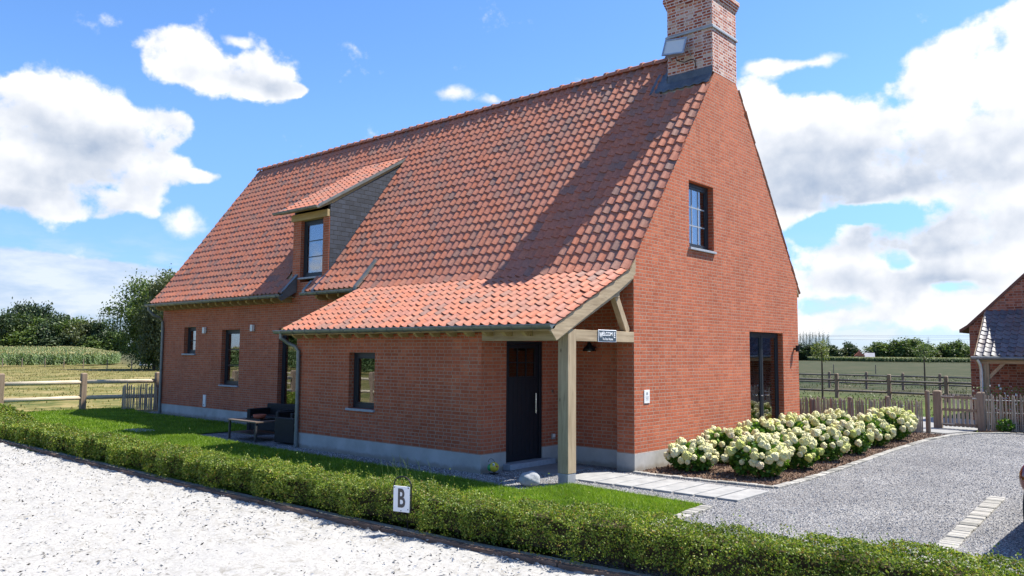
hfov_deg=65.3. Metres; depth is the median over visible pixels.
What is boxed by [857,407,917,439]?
hydrangea
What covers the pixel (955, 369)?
ground
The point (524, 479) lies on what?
boulder
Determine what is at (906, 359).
corn field
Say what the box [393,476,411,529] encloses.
letter sign
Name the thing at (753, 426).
hydrangea
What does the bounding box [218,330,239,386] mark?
window
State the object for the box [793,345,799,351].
wall spot
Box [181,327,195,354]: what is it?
window
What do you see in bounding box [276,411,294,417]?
wicker armchair
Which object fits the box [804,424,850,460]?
hydrangea
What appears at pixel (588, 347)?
porch lamp
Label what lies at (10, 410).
corner hedge
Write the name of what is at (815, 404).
picket fence
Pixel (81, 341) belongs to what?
tree
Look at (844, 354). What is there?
tree
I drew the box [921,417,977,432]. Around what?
garden path
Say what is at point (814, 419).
hydrangea
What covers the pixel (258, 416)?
bowl
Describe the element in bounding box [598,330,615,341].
welcome sign
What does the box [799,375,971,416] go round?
meadow grass
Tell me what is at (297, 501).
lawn
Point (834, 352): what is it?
tree
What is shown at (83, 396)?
rail fence
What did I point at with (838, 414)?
hydrangea
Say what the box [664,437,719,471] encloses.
hydrangea
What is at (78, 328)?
tree
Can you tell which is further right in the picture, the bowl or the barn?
the barn
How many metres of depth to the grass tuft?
10.14 m
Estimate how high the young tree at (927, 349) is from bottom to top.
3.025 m
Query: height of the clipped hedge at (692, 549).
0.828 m
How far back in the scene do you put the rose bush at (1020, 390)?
22.55 m
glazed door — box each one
[281,335,302,403]
[749,332,778,419]
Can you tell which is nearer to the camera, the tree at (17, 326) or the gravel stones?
the gravel stones
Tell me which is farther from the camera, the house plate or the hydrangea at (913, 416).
the hydrangea at (913, 416)
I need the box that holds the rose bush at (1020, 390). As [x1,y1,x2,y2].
[972,384,1023,423]
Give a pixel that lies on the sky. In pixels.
(888, 135)
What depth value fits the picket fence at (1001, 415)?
21.30 m
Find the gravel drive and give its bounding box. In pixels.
[148,411,1023,575]
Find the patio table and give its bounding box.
[228,417,274,441]
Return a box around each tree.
[0,308,26,346]
[0,328,41,347]
[5,311,36,342]
[7,296,42,315]
[15,315,52,346]
[17,300,58,330]
[27,317,65,341]
[31,335,66,346]
[40,308,81,332]
[43,319,75,345]
[55,316,90,335]
[55,318,97,345]
[57,334,89,346]
[77,336,111,349]
[86,319,118,350]
[95,263,177,369]
[99,329,128,353]
[120,317,159,368]
[128,268,174,369]
[798,344,817,360]
[804,342,830,360]
[810,340,830,398]
[822,344,842,356]
[837,349,849,356]
[842,340,861,356]
[862,340,890,356]
[880,339,904,356]
[891,336,917,356]
[904,337,939,356]
[913,341,934,391]
[927,343,942,356]
[938,341,965,357]
[959,344,969,357]
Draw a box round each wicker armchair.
[247,403,294,430]
[274,416,294,443]
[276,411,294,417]
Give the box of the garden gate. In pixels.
[933,390,984,430]
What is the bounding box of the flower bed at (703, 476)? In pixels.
[643,432,941,484]
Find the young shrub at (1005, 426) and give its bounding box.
[995,418,1015,431]
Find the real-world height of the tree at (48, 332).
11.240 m
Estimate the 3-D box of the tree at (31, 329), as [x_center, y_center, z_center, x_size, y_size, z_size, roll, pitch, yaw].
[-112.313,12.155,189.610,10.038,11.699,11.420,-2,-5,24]
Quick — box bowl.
[253,414,265,418]
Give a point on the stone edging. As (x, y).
(960, 533)
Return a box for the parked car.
[1019,465,1023,520]
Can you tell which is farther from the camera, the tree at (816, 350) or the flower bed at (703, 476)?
the tree at (816, 350)
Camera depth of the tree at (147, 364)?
86.62 m
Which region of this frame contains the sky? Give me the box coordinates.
[0,0,1023,353]
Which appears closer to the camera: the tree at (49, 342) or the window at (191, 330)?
the window at (191, 330)
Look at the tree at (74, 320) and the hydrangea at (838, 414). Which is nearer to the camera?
the hydrangea at (838, 414)
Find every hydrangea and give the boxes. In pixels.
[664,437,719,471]
[696,425,749,463]
[721,432,793,476]
[736,416,783,440]
[767,412,815,430]
[772,427,823,468]
[799,411,831,428]
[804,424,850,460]
[823,408,851,421]
[829,419,873,453]
[852,412,895,445]
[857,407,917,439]
[887,406,918,431]
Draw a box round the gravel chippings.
[676,432,1023,570]
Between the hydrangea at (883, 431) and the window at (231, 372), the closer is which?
the hydrangea at (883, 431)
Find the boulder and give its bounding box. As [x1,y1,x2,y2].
[518,470,539,486]
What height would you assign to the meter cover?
0.350 m
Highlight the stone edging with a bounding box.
[574,432,1023,562]
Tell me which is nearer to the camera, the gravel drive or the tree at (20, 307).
the gravel drive
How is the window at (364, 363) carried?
in the brick house
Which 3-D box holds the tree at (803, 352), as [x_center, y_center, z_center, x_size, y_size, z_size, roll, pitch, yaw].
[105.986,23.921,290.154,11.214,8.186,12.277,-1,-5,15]
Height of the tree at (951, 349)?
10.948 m
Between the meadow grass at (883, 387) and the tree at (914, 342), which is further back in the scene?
the tree at (914, 342)
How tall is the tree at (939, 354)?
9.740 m
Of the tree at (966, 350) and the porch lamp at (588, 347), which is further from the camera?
the tree at (966, 350)
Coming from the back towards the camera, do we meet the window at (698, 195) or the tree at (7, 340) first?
the tree at (7, 340)
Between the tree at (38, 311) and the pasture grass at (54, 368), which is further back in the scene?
the tree at (38, 311)
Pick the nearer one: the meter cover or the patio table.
the patio table
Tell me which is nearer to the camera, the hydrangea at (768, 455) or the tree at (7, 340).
the hydrangea at (768, 455)
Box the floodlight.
[661,37,695,68]
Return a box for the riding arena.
[0,443,597,575]
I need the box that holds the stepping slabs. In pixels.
[576,471,768,501]
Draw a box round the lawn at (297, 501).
[0,409,700,552]
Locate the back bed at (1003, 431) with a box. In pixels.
[978,422,1023,432]
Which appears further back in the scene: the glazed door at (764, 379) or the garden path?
the garden path
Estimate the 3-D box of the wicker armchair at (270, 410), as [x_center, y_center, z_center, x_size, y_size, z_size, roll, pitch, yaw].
[-5.961,3.254,20.073,1.150,0.640,0.780,-2,-5,29]
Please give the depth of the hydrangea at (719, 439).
14.61 m
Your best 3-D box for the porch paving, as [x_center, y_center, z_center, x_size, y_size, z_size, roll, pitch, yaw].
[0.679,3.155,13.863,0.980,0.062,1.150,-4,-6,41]
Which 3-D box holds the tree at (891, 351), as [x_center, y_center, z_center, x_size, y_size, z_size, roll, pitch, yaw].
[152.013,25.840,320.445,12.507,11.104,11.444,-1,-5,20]
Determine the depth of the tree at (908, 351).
316.19 m
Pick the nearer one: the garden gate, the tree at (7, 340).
the garden gate
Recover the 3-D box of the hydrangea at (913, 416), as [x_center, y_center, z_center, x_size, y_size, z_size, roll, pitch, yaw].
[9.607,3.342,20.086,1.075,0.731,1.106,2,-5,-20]
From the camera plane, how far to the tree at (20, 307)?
194.33 m
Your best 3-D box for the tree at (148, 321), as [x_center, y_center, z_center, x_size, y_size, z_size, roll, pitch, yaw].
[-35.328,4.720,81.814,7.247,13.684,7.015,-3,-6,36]
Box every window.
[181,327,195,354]
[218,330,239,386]
[298,219,322,279]
[345,353,374,411]
[689,183,716,253]
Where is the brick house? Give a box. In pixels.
[144,0,800,484]
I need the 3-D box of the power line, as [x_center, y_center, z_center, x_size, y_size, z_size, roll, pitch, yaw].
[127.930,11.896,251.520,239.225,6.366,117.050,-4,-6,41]
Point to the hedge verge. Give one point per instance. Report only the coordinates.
(469, 542)
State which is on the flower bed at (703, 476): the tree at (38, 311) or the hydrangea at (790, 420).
the hydrangea at (790, 420)
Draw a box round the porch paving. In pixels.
[514,463,593,475]
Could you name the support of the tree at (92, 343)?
on the ground at (955, 369)
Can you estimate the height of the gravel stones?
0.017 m
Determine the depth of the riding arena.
8.60 m
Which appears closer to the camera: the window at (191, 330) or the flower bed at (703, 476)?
the flower bed at (703, 476)
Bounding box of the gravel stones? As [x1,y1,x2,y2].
[269,445,757,504]
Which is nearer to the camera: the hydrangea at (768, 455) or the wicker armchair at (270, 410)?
the hydrangea at (768, 455)
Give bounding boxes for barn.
[959,273,1023,424]
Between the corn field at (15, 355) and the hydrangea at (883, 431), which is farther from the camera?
the corn field at (15, 355)
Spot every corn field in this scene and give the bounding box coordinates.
[0,345,121,365]
[807,356,969,362]
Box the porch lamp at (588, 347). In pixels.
[582,342,596,351]
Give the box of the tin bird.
[487,459,498,473]
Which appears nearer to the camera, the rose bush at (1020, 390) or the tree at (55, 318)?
the rose bush at (1020, 390)
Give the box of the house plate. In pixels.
[644,390,649,402]
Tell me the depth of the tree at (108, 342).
188.23 m
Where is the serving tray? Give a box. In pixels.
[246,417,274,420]
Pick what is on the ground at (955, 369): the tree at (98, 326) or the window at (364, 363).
the tree at (98, 326)
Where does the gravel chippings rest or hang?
on the gravel drive
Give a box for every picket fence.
[121,383,156,409]
[799,390,930,432]
[981,392,1023,431]
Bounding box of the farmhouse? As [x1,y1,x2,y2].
[854,350,874,356]
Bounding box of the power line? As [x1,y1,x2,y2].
[843,335,968,335]
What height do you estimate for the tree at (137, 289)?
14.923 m
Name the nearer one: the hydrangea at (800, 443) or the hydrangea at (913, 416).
the hydrangea at (800, 443)
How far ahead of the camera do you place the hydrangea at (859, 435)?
16.04 m
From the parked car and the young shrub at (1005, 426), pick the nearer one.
the parked car
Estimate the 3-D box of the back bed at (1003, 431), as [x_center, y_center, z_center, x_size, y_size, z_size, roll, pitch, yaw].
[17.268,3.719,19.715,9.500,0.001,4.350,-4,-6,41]
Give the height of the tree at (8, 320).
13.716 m
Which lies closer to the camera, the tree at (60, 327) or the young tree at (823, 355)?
the young tree at (823, 355)
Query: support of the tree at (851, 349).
on the ground at (955, 369)
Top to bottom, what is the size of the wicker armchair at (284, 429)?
0.680 m
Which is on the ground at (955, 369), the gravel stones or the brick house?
the brick house
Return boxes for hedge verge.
[0,439,652,575]
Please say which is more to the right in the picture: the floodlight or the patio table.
the floodlight
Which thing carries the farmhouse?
on the ground at (955, 369)
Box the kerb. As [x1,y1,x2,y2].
[0,440,638,575]
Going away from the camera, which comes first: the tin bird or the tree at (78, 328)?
the tin bird
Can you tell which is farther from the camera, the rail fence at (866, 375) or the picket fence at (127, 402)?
the rail fence at (866, 375)
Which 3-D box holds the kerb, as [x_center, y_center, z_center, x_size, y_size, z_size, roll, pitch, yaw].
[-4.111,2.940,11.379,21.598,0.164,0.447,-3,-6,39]
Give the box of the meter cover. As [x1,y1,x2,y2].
[203,395,205,406]
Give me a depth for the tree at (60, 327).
188.07 m
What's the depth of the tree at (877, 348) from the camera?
317.98 m
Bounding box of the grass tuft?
[380,453,432,483]
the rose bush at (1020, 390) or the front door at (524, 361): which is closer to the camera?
the front door at (524, 361)
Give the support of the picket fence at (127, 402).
on the lawn at (297, 501)
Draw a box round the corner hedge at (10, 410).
[0,403,39,422]
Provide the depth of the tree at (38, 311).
193.42 m
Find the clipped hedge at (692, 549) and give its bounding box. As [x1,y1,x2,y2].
[0,414,1023,575]
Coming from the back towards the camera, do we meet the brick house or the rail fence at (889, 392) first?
the rail fence at (889, 392)
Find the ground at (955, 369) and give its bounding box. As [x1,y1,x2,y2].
[0,353,1016,574]
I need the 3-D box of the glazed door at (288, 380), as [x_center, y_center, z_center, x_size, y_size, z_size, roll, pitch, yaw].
[-5.237,2.276,20.628,2.460,2.490,0.070,-4,-6,41]
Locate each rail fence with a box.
[0,372,158,409]
[799,372,970,390]
[799,373,971,401]
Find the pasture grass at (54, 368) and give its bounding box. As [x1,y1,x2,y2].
[0,366,159,410]
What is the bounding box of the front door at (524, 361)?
[506,341,541,461]
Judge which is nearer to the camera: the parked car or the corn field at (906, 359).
the parked car
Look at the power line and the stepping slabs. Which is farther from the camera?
the power line
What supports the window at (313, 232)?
in the brick house

